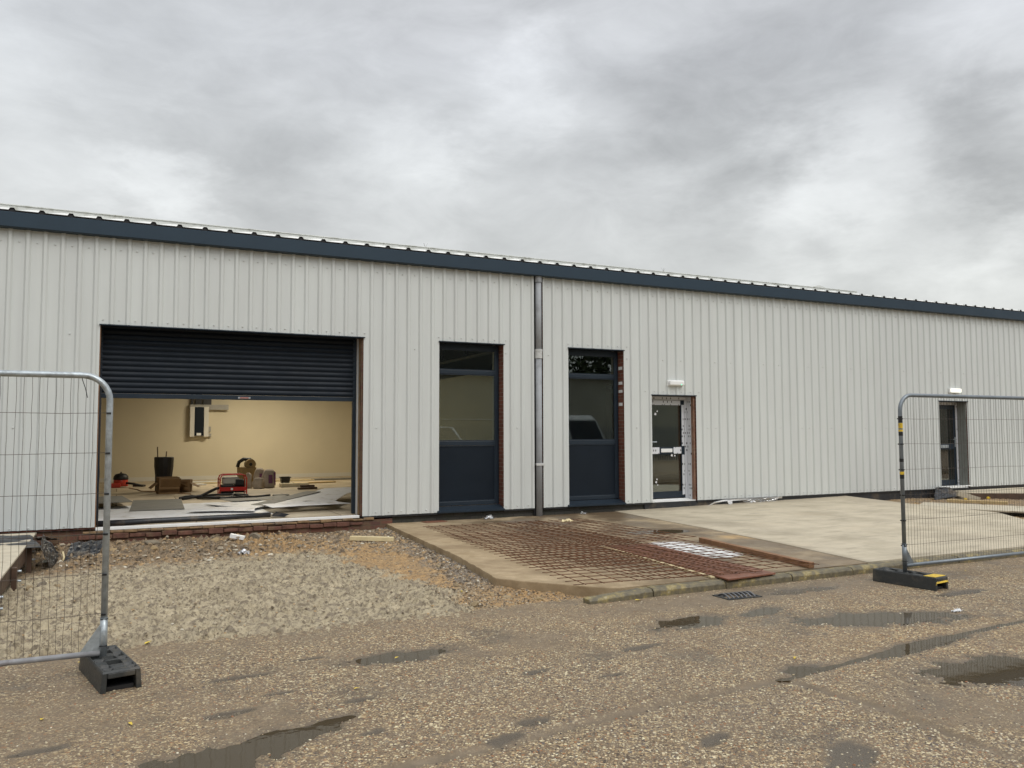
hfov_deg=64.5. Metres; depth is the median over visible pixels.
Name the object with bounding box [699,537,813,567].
timber baulk
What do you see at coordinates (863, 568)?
kerb stone
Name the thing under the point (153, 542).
rubble stone
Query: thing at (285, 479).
plastic tub
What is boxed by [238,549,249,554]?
foil scrap
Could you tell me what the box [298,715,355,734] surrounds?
puddle
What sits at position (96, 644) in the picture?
barrier
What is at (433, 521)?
steel plate
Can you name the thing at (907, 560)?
barrier
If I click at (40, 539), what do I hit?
membrane sheet
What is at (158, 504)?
loose sheet
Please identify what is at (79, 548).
membrane sheet
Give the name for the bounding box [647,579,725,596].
kerb stone
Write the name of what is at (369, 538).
timber batten
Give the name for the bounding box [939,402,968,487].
door
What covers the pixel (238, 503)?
loose sheet
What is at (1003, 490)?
raised path
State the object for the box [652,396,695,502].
door
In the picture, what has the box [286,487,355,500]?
loose sheet
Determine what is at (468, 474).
window
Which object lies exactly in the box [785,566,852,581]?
kerb stone
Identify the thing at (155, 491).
cable
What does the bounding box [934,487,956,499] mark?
plinth sheet
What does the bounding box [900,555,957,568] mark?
kerb stone
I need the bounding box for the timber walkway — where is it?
[0,533,36,609]
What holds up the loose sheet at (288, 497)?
on the loose sheet at (238, 503)
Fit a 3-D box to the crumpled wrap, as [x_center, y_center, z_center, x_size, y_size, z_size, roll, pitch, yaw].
[-4.017,2.253,14.065,0.320,0.080,0.180,2,-4,-26]
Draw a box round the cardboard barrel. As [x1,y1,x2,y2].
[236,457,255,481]
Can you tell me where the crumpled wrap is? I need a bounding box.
[271,512,288,516]
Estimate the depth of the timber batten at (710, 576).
9.20 m
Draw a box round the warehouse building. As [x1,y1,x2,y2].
[0,203,1023,545]
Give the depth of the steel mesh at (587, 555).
9.92 m
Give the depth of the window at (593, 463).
16.67 m
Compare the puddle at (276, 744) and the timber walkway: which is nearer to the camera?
the puddle at (276, 744)
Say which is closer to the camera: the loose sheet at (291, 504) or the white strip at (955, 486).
the loose sheet at (291, 504)
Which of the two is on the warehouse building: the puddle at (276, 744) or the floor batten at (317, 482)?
the floor batten at (317, 482)
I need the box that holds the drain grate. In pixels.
[712,591,761,599]
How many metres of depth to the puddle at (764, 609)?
7.47 m
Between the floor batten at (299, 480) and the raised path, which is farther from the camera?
the floor batten at (299, 480)
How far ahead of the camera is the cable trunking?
25.63 m
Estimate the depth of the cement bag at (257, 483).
21.39 m
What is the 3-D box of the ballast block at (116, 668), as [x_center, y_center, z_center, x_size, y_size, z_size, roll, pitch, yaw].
[-2.679,1.889,5.402,0.243,0.135,0.700,3,-4,-38]
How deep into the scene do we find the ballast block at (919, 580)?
8.52 m
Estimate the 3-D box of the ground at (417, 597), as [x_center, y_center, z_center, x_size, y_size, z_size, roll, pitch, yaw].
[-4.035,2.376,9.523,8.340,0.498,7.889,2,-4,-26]
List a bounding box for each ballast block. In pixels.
[79,645,141,693]
[873,567,948,590]
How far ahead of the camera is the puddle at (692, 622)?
6.97 m
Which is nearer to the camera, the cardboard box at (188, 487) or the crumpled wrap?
the crumpled wrap
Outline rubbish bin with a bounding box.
[154,447,173,490]
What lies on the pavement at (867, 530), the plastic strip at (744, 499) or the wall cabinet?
the plastic strip at (744, 499)
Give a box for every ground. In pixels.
[0,527,584,660]
[885,497,1023,518]
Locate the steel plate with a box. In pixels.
[421,520,446,522]
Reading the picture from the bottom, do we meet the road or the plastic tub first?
the road
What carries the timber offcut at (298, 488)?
on the warehouse building
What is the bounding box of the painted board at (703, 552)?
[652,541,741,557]
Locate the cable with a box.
[129,488,190,493]
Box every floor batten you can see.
[276,479,313,480]
[292,481,335,482]
[311,477,350,479]
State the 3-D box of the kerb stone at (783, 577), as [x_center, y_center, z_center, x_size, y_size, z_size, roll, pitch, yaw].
[2.605,2.176,8.665,0.905,0.250,0.131,1,-4,-26]
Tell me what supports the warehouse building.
on the ground
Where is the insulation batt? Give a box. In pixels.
[279,482,308,486]
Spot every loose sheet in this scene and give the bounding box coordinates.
[98,502,272,520]
[99,496,131,502]
[129,499,184,510]
[186,506,262,511]
[205,500,278,507]
[221,495,286,501]
[251,491,320,504]
[262,500,349,507]
[279,501,304,502]
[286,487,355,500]
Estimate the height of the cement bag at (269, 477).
0.500 m
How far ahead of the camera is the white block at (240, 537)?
12.51 m
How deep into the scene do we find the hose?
18.11 m
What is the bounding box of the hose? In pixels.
[179,486,270,499]
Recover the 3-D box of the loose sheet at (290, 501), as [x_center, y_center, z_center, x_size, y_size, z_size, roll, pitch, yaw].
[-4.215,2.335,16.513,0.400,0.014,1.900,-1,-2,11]
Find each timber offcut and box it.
[297,487,316,489]
[300,485,314,486]
[956,491,980,499]
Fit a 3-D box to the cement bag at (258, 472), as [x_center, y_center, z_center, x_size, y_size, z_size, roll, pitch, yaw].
[-6.917,2.555,22.194,0.304,0.520,0.212,2,-4,-37]
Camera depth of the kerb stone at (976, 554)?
10.21 m
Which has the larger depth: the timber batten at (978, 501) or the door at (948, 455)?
the door at (948, 455)
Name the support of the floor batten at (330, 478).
on the warehouse building
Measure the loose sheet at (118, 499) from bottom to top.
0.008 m
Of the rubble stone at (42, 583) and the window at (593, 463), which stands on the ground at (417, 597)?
the rubble stone at (42, 583)
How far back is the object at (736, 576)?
9.18 m
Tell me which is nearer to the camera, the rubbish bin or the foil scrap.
the foil scrap
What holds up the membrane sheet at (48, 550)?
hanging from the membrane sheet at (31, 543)
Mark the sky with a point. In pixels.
(866, 147)
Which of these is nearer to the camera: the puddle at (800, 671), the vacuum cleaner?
the puddle at (800, 671)
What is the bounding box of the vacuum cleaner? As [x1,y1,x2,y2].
[111,472,145,487]
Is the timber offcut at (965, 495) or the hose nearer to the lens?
the hose
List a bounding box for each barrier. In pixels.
[0,370,112,666]
[897,393,1023,572]
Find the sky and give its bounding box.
[0,0,1023,310]
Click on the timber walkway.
(14, 553)
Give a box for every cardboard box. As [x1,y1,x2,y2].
[148,476,186,494]
[179,479,199,491]
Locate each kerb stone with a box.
[583,587,652,603]
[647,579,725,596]
[719,572,791,588]
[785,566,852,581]
[845,561,907,574]
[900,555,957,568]
[951,551,1005,562]
[998,548,1023,557]
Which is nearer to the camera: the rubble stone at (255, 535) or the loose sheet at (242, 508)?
the rubble stone at (255, 535)
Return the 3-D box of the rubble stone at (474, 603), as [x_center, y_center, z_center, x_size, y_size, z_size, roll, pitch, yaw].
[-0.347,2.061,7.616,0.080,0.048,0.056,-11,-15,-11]
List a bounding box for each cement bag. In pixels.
[245,473,252,487]
[252,477,263,488]
[253,468,264,479]
[261,469,275,487]
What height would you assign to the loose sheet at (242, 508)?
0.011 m
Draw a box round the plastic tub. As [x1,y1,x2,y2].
[279,476,290,482]
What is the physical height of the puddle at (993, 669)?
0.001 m
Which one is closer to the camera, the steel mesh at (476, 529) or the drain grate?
the drain grate
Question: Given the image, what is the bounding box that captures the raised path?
[954,487,1023,498]
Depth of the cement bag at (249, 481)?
21.52 m
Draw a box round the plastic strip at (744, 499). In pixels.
[708,497,781,505]
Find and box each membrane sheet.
[0,535,40,547]
[34,536,59,540]
[41,535,58,567]
[64,540,102,561]
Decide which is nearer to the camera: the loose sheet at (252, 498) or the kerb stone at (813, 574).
the kerb stone at (813, 574)
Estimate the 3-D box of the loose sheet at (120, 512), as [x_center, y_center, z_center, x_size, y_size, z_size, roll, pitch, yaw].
[-6.332,2.377,15.260,3.000,0.008,3.000,2,-4,-28]
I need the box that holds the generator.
[217,473,246,493]
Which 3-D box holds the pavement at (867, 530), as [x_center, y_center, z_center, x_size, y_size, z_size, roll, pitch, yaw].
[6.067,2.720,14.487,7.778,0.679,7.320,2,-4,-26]
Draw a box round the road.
[0,557,1023,767]
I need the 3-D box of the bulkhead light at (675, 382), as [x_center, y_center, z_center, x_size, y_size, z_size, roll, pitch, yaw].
[3.503,-0.019,17.341,0.420,0.124,0.112,2,-4,-26]
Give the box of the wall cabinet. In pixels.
[189,407,210,436]
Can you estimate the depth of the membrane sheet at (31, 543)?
10.13 m
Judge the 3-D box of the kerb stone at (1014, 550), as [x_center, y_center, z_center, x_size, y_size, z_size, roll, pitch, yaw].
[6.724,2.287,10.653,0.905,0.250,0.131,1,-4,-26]
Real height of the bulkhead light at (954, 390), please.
0.124 m
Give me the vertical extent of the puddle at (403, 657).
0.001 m
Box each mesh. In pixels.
[423,520,688,568]
[447,528,761,584]
[494,518,695,544]
[522,537,818,579]
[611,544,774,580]
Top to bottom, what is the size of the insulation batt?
0.100 m
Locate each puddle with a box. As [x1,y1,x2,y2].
[138,728,318,767]
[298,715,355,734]
[339,647,445,665]
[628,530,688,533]
[652,611,756,630]
[754,607,778,611]
[757,610,1023,628]
[776,666,824,680]
[815,628,996,670]
[915,655,1023,686]
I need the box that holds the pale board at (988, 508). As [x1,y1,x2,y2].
[920,502,1023,512]
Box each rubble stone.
[36,581,46,586]
[144,540,160,544]
[248,533,260,538]
[471,601,478,606]
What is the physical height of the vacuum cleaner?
0.420 m
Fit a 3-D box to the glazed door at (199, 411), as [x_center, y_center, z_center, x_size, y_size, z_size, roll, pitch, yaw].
[-9.798,1.172,25.433,0.270,0.900,0.009,2,-4,-26]
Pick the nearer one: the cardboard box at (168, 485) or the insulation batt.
the cardboard box at (168, 485)
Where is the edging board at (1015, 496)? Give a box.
[971,493,1023,499]
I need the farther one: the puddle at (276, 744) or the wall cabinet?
the wall cabinet
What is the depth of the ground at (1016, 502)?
19.53 m
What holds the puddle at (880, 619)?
on the road
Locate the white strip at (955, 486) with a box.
[939,485,972,486]
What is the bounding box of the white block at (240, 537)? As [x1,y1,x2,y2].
[229,533,244,539]
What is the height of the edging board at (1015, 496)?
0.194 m
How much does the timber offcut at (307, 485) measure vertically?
0.050 m
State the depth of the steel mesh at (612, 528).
12.35 m
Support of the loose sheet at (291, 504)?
on the loose sheet at (324, 494)
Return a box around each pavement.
[387,511,866,596]
[615,496,1023,563]
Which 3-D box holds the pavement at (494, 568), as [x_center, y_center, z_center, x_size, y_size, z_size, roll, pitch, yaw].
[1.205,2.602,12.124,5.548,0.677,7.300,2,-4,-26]
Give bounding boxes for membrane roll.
[96,512,270,526]
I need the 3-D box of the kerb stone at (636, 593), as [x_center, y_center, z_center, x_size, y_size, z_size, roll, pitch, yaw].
[1.035,2.136,7.886,0.740,0.246,0.147,2,-4,-29]
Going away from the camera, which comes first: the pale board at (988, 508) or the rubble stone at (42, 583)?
the rubble stone at (42, 583)
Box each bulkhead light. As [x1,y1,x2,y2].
[667,380,683,385]
[948,388,961,392]
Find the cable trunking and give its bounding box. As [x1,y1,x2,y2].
[189,394,228,409]
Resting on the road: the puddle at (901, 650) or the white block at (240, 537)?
the puddle at (901, 650)
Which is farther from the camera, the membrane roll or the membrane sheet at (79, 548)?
the membrane roll
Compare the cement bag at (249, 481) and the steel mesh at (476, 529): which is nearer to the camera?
the steel mesh at (476, 529)
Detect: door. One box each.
[194,407,203,435]
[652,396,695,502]
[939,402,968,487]
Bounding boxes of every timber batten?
[350,536,393,541]
[601,546,714,577]
[947,499,1007,504]
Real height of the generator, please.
0.495 m
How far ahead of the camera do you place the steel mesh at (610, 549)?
9.65 m
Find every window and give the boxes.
[437,343,504,513]
[567,349,625,506]

